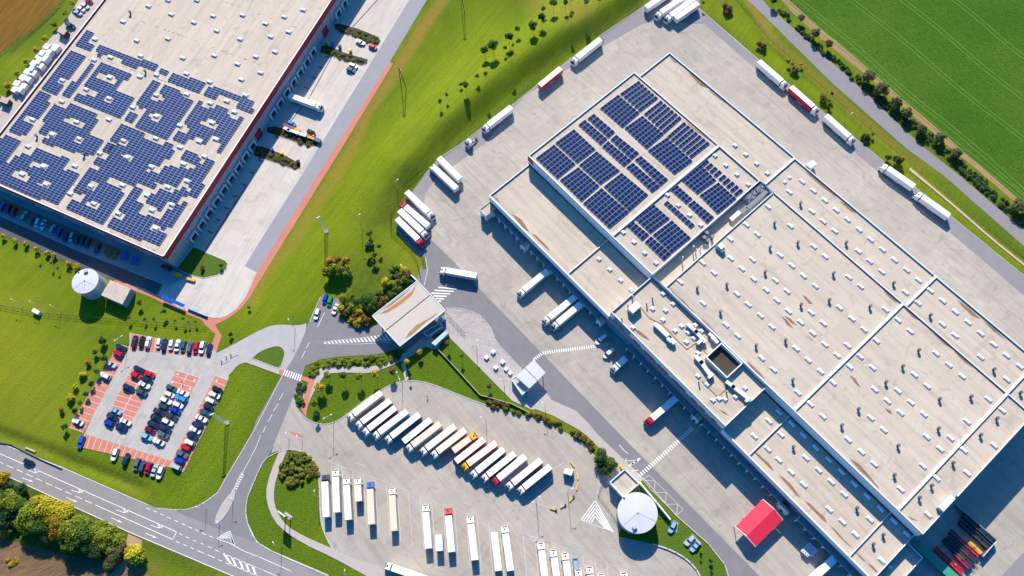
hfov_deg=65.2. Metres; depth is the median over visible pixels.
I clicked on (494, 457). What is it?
articulated truck
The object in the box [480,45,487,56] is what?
tree
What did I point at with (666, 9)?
articulated truck
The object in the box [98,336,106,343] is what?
shrub
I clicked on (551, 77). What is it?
trailer
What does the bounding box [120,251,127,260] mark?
skip
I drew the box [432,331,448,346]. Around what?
gate lobby
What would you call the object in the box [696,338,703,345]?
air handling unit
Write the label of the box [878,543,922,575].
annex
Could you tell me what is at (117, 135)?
solar array
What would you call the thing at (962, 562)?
storage rack
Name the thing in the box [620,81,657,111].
solar array
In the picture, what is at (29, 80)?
wrapped stack
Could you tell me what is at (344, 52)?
kerb
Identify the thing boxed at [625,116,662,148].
solar array
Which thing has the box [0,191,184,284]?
parking strip
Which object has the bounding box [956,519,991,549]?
storage rack
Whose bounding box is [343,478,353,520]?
articulated truck
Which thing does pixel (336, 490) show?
articulated truck
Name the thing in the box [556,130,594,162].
solar array
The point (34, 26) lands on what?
fence
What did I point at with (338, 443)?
truck park
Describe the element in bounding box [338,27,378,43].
shrub bed
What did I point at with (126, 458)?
car
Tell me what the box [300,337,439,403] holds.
garden path
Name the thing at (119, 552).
tree
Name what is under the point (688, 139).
solar array
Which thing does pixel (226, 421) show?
lattice mast
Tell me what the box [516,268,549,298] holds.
articulated truck
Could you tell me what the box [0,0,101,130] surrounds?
gravel strip
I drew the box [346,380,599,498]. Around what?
kerb
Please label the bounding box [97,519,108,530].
tree
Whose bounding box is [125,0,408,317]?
loading yard
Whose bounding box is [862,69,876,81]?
tree
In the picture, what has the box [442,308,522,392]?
block paving
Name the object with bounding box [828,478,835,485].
skylight
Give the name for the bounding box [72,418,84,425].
car
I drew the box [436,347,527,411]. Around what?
garden wall
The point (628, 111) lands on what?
solar array
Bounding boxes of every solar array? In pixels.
[0,134,20,163]
[0,147,79,203]
[9,90,50,134]
[38,103,103,154]
[41,50,85,94]
[62,63,93,96]
[66,127,161,223]
[73,62,134,117]
[73,167,97,193]
[75,30,94,50]
[93,156,104,165]
[96,45,157,70]
[102,142,115,152]
[107,186,187,245]
[110,123,128,142]
[124,111,137,122]
[135,84,192,138]
[136,80,160,108]
[138,158,214,197]
[145,186,188,210]
[151,141,174,165]
[159,68,168,74]
[168,73,205,92]
[173,100,243,152]
[180,150,200,164]
[204,86,254,112]
[536,145,574,178]
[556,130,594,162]
[560,167,598,200]
[579,120,606,144]
[579,151,618,184]
[583,188,628,227]
[588,114,614,137]
[600,95,638,127]
[602,141,630,165]
[604,173,647,211]
[611,135,638,159]
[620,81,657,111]
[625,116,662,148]
[626,163,659,191]
[627,221,648,240]
[635,156,667,185]
[635,204,669,233]
[644,101,681,132]
[645,236,670,259]
[648,138,691,174]
[653,221,690,252]
[664,201,694,227]
[667,122,709,157]
[670,185,691,203]
[682,165,715,193]
[688,200,713,223]
[700,182,735,213]
[701,160,721,176]
[719,175,742,195]
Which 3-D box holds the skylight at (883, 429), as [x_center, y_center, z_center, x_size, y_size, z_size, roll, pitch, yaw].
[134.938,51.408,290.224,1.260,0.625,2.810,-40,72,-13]
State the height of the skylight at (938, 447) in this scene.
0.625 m
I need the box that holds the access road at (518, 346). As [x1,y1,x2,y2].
[176,240,758,575]
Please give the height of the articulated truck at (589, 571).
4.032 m
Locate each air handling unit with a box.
[627,301,640,314]
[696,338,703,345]
[710,336,718,344]
[715,243,724,252]
[718,242,724,249]
[729,210,740,221]
[740,205,747,214]
[743,188,758,203]
[746,188,769,210]
[754,182,765,195]
[936,494,954,511]
[950,491,957,497]
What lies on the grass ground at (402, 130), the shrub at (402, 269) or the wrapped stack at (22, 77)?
the shrub at (402, 269)
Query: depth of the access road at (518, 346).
318.75 m
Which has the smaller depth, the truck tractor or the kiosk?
the kiosk
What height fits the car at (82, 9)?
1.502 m
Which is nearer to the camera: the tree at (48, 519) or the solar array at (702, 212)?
the tree at (48, 519)
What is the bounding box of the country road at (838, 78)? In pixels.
[748,0,1023,245]
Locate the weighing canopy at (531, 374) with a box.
[516,360,544,388]
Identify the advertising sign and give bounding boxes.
[277,510,291,519]
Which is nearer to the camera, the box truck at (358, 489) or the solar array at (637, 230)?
the box truck at (358, 489)
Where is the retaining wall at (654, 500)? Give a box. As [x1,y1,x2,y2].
[639,481,670,519]
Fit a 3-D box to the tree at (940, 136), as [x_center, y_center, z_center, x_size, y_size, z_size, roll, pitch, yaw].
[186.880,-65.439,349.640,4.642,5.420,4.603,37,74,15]
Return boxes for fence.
[0,1,61,53]
[0,305,205,326]
[390,2,639,277]
[739,0,1023,254]
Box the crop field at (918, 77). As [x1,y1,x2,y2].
[790,0,1023,201]
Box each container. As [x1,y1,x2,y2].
[161,264,171,270]
[173,271,182,277]
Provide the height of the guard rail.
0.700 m
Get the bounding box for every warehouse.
[0,0,350,266]
[489,52,1023,575]
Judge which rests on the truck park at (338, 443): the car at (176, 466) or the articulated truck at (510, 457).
the articulated truck at (510, 457)
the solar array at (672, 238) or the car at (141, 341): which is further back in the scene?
the car at (141, 341)
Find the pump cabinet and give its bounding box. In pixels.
[32,308,41,315]
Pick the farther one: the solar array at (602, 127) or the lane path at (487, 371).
the solar array at (602, 127)
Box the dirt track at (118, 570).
[109,534,141,575]
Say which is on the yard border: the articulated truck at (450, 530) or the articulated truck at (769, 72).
the articulated truck at (769, 72)
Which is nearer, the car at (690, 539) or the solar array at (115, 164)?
the car at (690, 539)
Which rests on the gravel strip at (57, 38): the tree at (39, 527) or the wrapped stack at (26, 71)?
the wrapped stack at (26, 71)
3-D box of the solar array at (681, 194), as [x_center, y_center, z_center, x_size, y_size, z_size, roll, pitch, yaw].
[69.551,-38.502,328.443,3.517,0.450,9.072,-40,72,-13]
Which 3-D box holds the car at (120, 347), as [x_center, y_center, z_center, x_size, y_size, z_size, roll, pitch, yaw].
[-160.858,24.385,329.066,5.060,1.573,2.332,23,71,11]
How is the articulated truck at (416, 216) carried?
on the yard border
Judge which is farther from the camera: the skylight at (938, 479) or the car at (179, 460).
the car at (179, 460)
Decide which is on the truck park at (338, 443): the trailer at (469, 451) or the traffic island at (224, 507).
the trailer at (469, 451)
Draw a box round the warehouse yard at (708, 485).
[422,21,1023,575]
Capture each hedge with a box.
[308,353,399,377]
[485,399,614,469]
[778,8,1023,224]
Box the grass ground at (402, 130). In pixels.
[0,0,1023,575]
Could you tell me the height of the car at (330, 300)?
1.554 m
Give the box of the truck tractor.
[464,137,477,147]
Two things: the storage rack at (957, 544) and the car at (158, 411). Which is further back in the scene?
the car at (158, 411)
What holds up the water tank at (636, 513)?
on the grass ground at (402, 130)
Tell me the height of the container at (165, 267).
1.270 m
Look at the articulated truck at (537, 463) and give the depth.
301.56 m
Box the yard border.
[397,0,1023,294]
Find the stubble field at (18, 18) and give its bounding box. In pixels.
[0,0,60,52]
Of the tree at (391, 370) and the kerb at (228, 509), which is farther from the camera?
the tree at (391, 370)
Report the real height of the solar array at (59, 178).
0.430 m
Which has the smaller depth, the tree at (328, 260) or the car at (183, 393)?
the car at (183, 393)
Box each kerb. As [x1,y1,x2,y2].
[156,494,215,509]
[177,247,227,278]
[215,491,235,523]
[245,449,332,575]
[252,346,284,367]
[253,146,300,169]
[267,126,317,146]
[298,409,348,424]
[320,44,367,65]
[334,23,380,45]
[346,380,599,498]
[396,7,641,285]
[446,308,511,357]
[643,478,728,575]
[652,543,700,575]
[700,9,1020,272]
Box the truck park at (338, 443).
[271,381,698,575]
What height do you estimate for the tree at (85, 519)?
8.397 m
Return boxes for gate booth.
[437,316,445,323]
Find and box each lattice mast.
[210,413,228,425]
[316,216,328,233]
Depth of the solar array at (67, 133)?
356.02 m
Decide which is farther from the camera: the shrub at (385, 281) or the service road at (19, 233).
the service road at (19, 233)
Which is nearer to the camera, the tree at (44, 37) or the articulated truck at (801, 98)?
the articulated truck at (801, 98)
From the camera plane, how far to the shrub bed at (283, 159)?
359.92 m
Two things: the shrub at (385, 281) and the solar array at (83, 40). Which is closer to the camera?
the shrub at (385, 281)
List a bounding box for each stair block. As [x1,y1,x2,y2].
[480,202,495,220]
[520,239,529,252]
[596,315,605,326]
[691,412,702,423]
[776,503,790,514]
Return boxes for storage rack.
[933,546,964,574]
[940,538,972,566]
[945,535,976,562]
[948,529,980,557]
[952,552,969,569]
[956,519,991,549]
[960,512,996,543]
[967,540,981,553]
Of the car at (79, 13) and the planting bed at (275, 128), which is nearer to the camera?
the planting bed at (275, 128)
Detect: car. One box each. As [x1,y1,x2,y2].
[0,202,5,211]
[4,204,11,213]
[10,207,17,216]
[20,211,28,221]
[23,458,34,465]
[28,216,35,225]
[34,218,41,227]
[39,219,46,229]
[49,224,56,233]
[55,227,62,236]
[62,232,69,241]
[68,232,75,241]
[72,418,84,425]
[73,10,82,15]
[73,234,80,244]
[77,6,85,11]
[77,435,85,448]
[79,236,85,245]
[80,3,89,8]
[84,238,91,248]
[94,243,101,253]
[99,372,111,379]
[103,419,114,426]
[105,360,116,367]
[106,412,118,420]
[110,407,122,414]
[111,447,119,460]
[113,350,123,357]
[115,343,126,351]
[115,422,127,431]
[120,417,131,425]
[121,453,130,465]
[122,383,134,391]
[130,371,141,378]
[131,335,138,347]
[133,365,145,373]
[133,458,141,469]
[135,388,147,396]
[138,336,145,346]
[138,380,150,388]
[138,460,146,471]
[140,432,152,440]
[141,375,152,383]
[144,370,155,377]
[144,426,155,433]
[144,462,152,473]
[145,336,151,347]
[147,420,159,428]
[150,413,162,421]
[150,464,158,476]
[152,437,164,446]
[153,407,165,415]
[156,338,162,347]
[156,465,164,478]
[157,430,169,438]
[158,403,168,410]
[159,424,171,432]
[160,396,172,404]
[161,338,167,350]
[161,417,173,425]
[164,390,174,398]
[165,384,177,391]
[165,411,177,420]
[168,339,174,349]
[169,406,180,414]
[170,463,181,470]
[172,400,183,408]
[174,339,180,350]
[174,457,185,464]
[175,394,187,402]
[175,449,188,458]
[177,388,189,396]
[180,341,186,351]
[180,443,191,451]
[184,438,195,446]
[186,341,193,352]
[186,431,198,439]
[189,426,201,434]
[191,421,203,429]
[192,342,199,352]
[195,414,207,422]
[198,341,205,353]
[199,409,210,416]
[203,402,213,409]
[205,397,215,404]
[206,343,212,353]
[209,390,220,399]
[212,385,222,392]
[287,120,295,126]
[306,128,315,134]
[313,137,321,143]
[313,308,320,319]
[322,294,328,303]
[326,296,332,305]
[331,303,337,314]
[346,67,354,72]
[349,62,357,68]
[355,39,364,45]
[368,43,376,49]
[668,520,676,533]
[684,534,695,545]
[689,540,700,552]
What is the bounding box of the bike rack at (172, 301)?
[161,295,184,306]
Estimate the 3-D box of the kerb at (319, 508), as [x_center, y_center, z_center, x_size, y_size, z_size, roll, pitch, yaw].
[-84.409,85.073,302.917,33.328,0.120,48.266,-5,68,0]
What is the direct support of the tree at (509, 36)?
on the grass ground at (402, 130)
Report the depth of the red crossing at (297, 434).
313.89 m
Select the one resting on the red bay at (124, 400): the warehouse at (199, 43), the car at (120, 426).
the car at (120, 426)
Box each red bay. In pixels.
[70,346,128,431]
[82,434,171,466]
[102,366,156,431]
[130,334,212,357]
[144,371,197,440]
[172,376,226,469]
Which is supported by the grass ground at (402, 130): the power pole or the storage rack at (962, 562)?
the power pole
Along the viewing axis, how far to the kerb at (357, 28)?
384.96 m
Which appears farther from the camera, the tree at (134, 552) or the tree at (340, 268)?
the tree at (340, 268)
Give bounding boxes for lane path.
[449,333,534,409]
[515,382,642,481]
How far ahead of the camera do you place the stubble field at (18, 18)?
395.96 m
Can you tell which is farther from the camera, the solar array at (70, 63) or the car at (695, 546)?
the solar array at (70, 63)
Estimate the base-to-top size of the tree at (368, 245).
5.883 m
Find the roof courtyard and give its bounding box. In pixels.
[705,343,742,378]
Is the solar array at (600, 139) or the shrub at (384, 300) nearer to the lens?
the shrub at (384, 300)
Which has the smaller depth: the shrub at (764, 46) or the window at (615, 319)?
the window at (615, 319)
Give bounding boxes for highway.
[0,443,324,575]
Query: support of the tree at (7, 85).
on the grass ground at (402, 130)
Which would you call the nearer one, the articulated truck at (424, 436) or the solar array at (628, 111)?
the articulated truck at (424, 436)
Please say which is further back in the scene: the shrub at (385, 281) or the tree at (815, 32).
the tree at (815, 32)
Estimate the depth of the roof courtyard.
303.37 m
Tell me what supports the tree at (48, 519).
on the grass ground at (402, 130)
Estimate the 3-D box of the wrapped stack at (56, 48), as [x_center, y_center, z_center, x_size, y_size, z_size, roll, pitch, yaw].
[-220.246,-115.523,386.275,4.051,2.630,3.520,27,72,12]
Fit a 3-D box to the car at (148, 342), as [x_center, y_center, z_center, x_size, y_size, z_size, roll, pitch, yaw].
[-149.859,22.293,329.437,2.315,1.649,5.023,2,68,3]
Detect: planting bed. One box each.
[254,146,299,169]
[267,126,317,145]
[320,45,367,64]
[334,24,379,45]
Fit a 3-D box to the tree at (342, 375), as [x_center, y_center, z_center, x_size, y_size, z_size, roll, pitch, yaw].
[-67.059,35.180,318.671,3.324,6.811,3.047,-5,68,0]
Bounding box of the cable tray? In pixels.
[641,308,727,396]
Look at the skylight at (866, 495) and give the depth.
287.52 m
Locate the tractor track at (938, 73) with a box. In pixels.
[781,0,1023,200]
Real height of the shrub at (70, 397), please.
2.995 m
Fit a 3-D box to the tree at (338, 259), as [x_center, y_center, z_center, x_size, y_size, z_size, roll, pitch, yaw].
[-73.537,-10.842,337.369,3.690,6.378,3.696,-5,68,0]
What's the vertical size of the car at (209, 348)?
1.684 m
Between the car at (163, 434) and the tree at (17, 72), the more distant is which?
the tree at (17, 72)
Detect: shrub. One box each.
[5,556,19,566]
[60,423,67,429]
[65,261,71,266]
[66,393,74,401]
[72,382,77,389]
[73,263,79,269]
[78,372,86,378]
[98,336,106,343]
[100,356,107,360]
[336,304,344,311]
[339,294,347,303]
[343,297,350,303]
[344,309,350,315]
[347,303,355,311]
[347,317,354,322]
[350,313,357,319]
[351,297,359,305]
[354,316,364,327]
[355,308,363,315]
[358,291,377,308]
[362,316,371,326]
[365,302,377,314]
[375,290,383,298]
[377,301,384,307]
[379,295,388,304]
[380,277,389,288]
[387,291,396,299]
[389,262,400,273]
[389,280,395,287]
[392,284,401,294]
[392,350,401,360]
[394,272,401,279]
[395,279,402,284]
[399,265,406,274]
[401,275,408,283]
[403,269,412,278]
[406,279,413,285]
[593,451,608,467]
[597,447,606,454]
[598,465,610,475]
[603,456,618,471]
[723,5,732,13]
[760,43,766,49]
[792,67,799,74]
[820,94,826,100]
[860,133,870,141]
[885,155,891,160]
[892,155,903,164]
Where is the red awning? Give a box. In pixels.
[733,499,782,546]
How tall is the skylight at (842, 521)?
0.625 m
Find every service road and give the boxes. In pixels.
[0,217,162,294]
[245,0,425,271]
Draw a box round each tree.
[0,469,10,488]
[0,478,14,493]
[0,489,19,512]
[0,490,3,510]
[0,507,18,529]
[0,527,12,538]
[4,82,11,88]
[9,517,15,530]
[13,70,19,75]
[13,482,27,496]
[13,497,27,515]
[14,516,32,535]
[16,495,40,529]
[24,517,48,534]
[31,495,58,521]
[33,46,40,52]
[38,532,53,542]
[41,35,48,40]
[43,509,62,529]
[48,527,62,540]
[49,500,74,528]
[56,516,81,544]
[60,535,79,553]
[70,518,98,547]
[71,514,91,526]
[75,540,93,552]
[85,521,103,545]
[85,544,104,559]
[92,542,104,551]
[94,523,118,549]
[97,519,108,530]
[102,556,121,570]
[103,532,126,554]
[105,541,126,563]
[123,544,133,554]
[124,544,146,564]
[133,556,143,565]
[310,398,317,406]
[314,382,324,391]
[321,266,331,276]
[323,371,330,378]
[325,256,335,266]
[329,263,337,275]
[333,257,340,263]
[334,262,344,273]
[338,371,346,378]
[341,256,349,266]
[343,264,349,270]
[354,372,362,379]
[365,242,372,250]
[366,230,372,236]
[371,370,378,377]
[388,367,395,374]
[462,81,468,90]
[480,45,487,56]
[487,39,497,53]
[505,32,512,39]
[529,20,537,30]
[538,12,545,24]
[549,0,556,5]
[798,14,804,22]
[811,28,819,36]
[825,40,833,47]
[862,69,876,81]
[874,82,889,95]
[889,96,902,108]
[901,107,912,117]
[916,124,926,133]
[935,132,947,142]
[951,147,962,157]
[1011,197,1023,211]
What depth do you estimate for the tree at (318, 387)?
315.89 m
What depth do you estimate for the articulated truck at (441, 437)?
307.62 m
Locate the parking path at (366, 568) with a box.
[266,450,383,575]
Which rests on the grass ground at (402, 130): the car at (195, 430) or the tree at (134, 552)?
the tree at (134, 552)
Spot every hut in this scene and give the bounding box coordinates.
[0,96,12,106]
[57,26,69,38]
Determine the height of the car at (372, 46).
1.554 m
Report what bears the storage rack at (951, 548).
on the warehouse yard at (708, 485)
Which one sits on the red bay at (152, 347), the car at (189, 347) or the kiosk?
the car at (189, 347)
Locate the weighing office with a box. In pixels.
[511,376,528,396]
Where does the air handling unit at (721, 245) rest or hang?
on the warehouse at (555, 222)
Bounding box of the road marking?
[0,0,818,575]
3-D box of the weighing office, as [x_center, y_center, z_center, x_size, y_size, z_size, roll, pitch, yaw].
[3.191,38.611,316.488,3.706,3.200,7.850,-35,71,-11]
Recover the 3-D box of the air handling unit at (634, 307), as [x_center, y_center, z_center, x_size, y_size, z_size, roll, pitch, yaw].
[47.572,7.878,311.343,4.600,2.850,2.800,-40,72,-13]
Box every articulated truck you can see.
[288,93,323,112]
[321,474,331,517]
[332,470,341,513]
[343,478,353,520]
[347,390,384,422]
[355,398,392,429]
[361,405,398,437]
[367,482,376,525]
[371,409,409,440]
[383,412,421,444]
[384,561,426,575]
[389,488,398,531]
[395,217,425,248]
[397,208,429,239]
[399,201,430,230]
[404,190,435,220]
[405,421,442,453]
[419,424,457,456]
[421,504,432,549]
[429,164,458,192]
[430,427,467,459]
[439,267,477,280]
[445,508,455,552]
[460,440,498,471]
[466,516,478,560]
[469,447,505,479]
[480,451,516,482]
[481,105,512,133]
[490,454,527,486]
[501,526,513,571]
[505,458,542,491]
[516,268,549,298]
[516,464,552,495]
[537,542,547,575]
[541,294,576,326]
[550,302,582,331]
[550,549,559,575]
[561,552,570,575]
[570,37,602,66]
[575,569,581,575]
[585,566,593,575]
[643,396,677,426]
[654,0,685,21]
[663,0,695,24]
[756,60,787,90]
[787,85,819,115]
[822,114,855,145]
[878,163,915,191]
[912,192,950,220]
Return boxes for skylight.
[750,432,757,439]
[775,456,782,463]
[787,468,794,475]
[788,420,795,427]
[799,431,806,438]
[800,481,807,488]
[812,444,819,451]
[815,466,822,473]
[825,456,832,463]
[825,505,832,512]
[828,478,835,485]
[839,517,846,525]
[840,490,847,497]
[850,480,857,487]
[851,530,859,538]
[863,492,870,499]
[866,515,873,522]
[880,426,887,433]
[897,485,904,492]
[919,462,926,469]
[932,474,940,481]
[936,445,944,452]
[960,446,967,453]
[963,469,971,476]
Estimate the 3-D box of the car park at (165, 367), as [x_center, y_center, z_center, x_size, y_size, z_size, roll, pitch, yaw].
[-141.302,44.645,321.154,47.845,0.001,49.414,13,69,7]
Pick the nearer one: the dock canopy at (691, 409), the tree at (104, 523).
the tree at (104, 523)
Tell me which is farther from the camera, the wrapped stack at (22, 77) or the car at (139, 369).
the wrapped stack at (22, 77)
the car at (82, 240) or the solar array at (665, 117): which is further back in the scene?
the car at (82, 240)
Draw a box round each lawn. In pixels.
[177,247,226,277]
[420,255,426,268]
[640,483,671,518]
[655,518,725,575]
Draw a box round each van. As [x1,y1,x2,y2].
[64,21,75,28]
[572,556,578,571]
[595,334,606,344]
[603,347,614,358]
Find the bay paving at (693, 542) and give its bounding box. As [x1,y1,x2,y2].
[683,538,698,548]
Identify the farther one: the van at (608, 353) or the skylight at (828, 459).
the van at (608, 353)
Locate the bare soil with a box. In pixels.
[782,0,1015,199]
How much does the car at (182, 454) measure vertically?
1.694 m
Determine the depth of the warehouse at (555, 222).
307.15 m
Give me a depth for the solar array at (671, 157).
334.94 m
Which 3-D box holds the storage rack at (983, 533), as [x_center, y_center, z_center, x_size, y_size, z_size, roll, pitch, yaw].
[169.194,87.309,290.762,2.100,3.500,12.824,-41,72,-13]
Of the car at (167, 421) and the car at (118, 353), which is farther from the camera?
the car at (118, 353)
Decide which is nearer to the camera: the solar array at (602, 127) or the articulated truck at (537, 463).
the articulated truck at (537, 463)
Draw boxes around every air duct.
[653,322,675,345]
[685,322,705,343]
[694,355,710,375]
[725,380,751,401]
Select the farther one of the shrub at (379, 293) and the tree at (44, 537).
the shrub at (379, 293)
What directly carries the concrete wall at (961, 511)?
on the warehouse yard at (708, 485)
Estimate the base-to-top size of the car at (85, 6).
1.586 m
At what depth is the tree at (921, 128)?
350.21 m
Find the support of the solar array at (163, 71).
on the warehouse at (199, 43)
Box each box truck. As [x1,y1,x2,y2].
[354,478,363,502]
[451,431,477,454]
[610,356,627,373]
[805,160,816,170]
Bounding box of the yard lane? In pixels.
[1002,552,1023,575]
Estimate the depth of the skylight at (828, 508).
286.34 m
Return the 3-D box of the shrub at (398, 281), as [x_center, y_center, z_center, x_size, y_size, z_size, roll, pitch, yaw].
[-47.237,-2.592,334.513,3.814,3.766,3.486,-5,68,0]
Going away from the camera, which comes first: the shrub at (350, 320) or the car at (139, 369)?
the car at (139, 369)
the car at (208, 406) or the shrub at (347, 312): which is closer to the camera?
the car at (208, 406)
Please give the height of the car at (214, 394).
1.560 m
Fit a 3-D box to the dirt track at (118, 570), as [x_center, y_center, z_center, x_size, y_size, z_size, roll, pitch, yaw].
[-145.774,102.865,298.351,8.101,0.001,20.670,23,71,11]
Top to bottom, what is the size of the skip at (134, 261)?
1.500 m
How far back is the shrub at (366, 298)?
328.92 m
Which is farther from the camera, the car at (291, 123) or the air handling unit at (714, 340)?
the car at (291, 123)
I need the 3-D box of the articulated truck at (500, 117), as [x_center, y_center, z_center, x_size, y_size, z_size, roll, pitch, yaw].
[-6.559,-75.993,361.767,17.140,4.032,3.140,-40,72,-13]
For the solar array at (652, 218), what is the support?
on the warehouse at (555, 222)
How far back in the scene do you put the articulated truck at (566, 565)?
289.03 m
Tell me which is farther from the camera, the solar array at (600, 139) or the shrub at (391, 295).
the solar array at (600, 139)
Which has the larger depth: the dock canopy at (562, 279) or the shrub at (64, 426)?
the dock canopy at (562, 279)
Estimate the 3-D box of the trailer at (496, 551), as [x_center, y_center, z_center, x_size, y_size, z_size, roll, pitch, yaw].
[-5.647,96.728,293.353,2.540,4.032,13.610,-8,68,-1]
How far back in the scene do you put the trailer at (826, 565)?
285.75 m
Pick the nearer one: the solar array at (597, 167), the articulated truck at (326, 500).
the articulated truck at (326, 500)
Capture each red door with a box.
[255,128,262,140]
[322,25,328,37]
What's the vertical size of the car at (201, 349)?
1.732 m
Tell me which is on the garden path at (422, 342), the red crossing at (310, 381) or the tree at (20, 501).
the red crossing at (310, 381)
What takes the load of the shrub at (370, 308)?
on the grass ground at (402, 130)
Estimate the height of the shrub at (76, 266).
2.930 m
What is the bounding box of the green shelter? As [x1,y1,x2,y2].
[912,539,958,575]
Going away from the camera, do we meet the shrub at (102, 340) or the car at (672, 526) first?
the car at (672, 526)
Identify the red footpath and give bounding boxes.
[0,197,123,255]
[114,62,392,351]
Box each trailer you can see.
[402,417,433,444]
[435,534,443,551]
[437,156,462,182]
[454,437,486,464]
[491,532,501,571]
[538,67,562,90]
[644,0,666,12]
[673,1,699,23]
[809,556,837,575]
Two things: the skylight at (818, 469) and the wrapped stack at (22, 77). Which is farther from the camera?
the wrapped stack at (22, 77)
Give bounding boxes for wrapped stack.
[10,86,18,95]
[12,80,21,86]
[16,87,25,95]
[18,74,26,82]
[20,83,29,91]
[23,68,30,76]
[25,76,33,84]
[28,66,37,71]
[29,60,38,69]
[29,70,39,78]
[37,63,47,71]
[38,50,45,55]
[38,54,52,65]
[43,43,51,49]
[45,49,55,58]
[50,44,62,53]
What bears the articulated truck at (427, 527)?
on the truck park at (338, 443)
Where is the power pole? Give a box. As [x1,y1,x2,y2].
[396,68,405,87]
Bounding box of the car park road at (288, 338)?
[217,324,305,375]
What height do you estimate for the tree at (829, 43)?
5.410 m
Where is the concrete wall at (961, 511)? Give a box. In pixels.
[953,505,996,556]
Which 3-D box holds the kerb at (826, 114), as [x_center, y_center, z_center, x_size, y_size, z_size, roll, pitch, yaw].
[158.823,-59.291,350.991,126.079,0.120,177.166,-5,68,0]
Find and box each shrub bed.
[255,149,296,168]
[268,128,315,146]
[278,450,319,487]
[293,382,306,404]
[321,48,363,62]
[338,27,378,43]
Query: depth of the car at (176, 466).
309.50 m
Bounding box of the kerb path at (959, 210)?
[909,168,1023,264]
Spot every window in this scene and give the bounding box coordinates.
[614,317,630,334]
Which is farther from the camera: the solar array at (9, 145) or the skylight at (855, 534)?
the solar array at (9, 145)
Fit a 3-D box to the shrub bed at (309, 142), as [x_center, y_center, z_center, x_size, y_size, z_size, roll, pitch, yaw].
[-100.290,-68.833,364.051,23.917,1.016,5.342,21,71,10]
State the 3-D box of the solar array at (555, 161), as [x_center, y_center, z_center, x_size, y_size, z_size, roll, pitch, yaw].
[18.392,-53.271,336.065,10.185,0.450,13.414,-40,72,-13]
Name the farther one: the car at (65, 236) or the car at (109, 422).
the car at (65, 236)
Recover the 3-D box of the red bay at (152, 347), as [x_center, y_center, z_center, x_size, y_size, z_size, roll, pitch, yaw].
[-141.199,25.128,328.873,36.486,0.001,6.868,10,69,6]
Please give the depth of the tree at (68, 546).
294.77 m
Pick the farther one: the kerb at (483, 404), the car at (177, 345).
the car at (177, 345)
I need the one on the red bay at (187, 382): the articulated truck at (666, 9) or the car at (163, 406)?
the car at (163, 406)
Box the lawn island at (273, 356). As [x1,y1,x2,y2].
[253,346,283,366]
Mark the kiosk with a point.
(568, 472)
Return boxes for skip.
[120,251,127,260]
[131,256,138,265]
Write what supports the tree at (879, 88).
on the grass ground at (402, 130)
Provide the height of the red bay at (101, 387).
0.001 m
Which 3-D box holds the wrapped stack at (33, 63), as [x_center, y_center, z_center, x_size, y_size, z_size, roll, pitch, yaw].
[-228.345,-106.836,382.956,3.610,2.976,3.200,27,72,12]
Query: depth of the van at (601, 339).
322.07 m
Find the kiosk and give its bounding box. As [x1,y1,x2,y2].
[563,468,573,476]
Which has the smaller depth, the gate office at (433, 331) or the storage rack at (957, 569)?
the storage rack at (957, 569)
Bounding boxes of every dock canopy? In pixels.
[492,209,525,242]
[530,247,600,317]
[626,344,696,416]
[700,420,783,503]
[794,516,859,575]
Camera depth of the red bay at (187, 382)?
322.40 m
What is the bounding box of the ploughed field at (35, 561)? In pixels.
[0,537,149,575]
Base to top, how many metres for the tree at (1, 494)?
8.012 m
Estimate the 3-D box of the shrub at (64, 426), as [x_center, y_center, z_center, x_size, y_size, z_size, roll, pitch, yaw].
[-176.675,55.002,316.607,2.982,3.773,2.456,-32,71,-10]
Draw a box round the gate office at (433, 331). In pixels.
[423,322,443,338]
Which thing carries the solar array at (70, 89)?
on the warehouse at (199, 43)
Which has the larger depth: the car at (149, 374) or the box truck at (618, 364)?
the car at (149, 374)
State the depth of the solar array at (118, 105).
362.21 m
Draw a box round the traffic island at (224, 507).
[215,491,234,522]
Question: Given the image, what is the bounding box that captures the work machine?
[283,123,294,128]
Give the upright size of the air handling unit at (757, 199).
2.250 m
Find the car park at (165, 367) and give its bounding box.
[85,333,228,471]
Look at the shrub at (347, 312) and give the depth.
329.59 m
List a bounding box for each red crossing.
[289,431,303,436]
[300,376,314,416]
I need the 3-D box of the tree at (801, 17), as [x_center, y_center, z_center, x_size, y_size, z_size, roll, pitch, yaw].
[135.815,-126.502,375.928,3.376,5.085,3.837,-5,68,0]
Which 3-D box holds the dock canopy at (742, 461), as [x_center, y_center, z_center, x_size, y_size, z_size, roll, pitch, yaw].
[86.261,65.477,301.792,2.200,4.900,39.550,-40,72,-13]
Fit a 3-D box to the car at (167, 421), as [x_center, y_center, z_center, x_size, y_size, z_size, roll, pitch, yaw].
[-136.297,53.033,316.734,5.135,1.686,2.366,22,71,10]
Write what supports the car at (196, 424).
on the red bay at (222, 381)
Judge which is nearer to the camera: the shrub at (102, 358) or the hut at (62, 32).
the shrub at (102, 358)
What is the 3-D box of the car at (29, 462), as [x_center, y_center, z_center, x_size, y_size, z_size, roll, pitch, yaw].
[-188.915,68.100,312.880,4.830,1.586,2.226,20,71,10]
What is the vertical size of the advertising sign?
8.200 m
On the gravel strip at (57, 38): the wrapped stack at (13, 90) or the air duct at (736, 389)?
the wrapped stack at (13, 90)
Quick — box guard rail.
[0,442,61,468]
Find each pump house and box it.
[101,280,135,307]
[609,469,638,498]
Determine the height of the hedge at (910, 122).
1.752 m
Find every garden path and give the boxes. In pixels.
[245,361,278,373]
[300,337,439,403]
[401,363,407,380]
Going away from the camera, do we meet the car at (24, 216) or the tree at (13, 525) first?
the tree at (13, 525)
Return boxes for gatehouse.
[372,280,464,346]
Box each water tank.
[72,269,107,299]
[616,492,657,534]

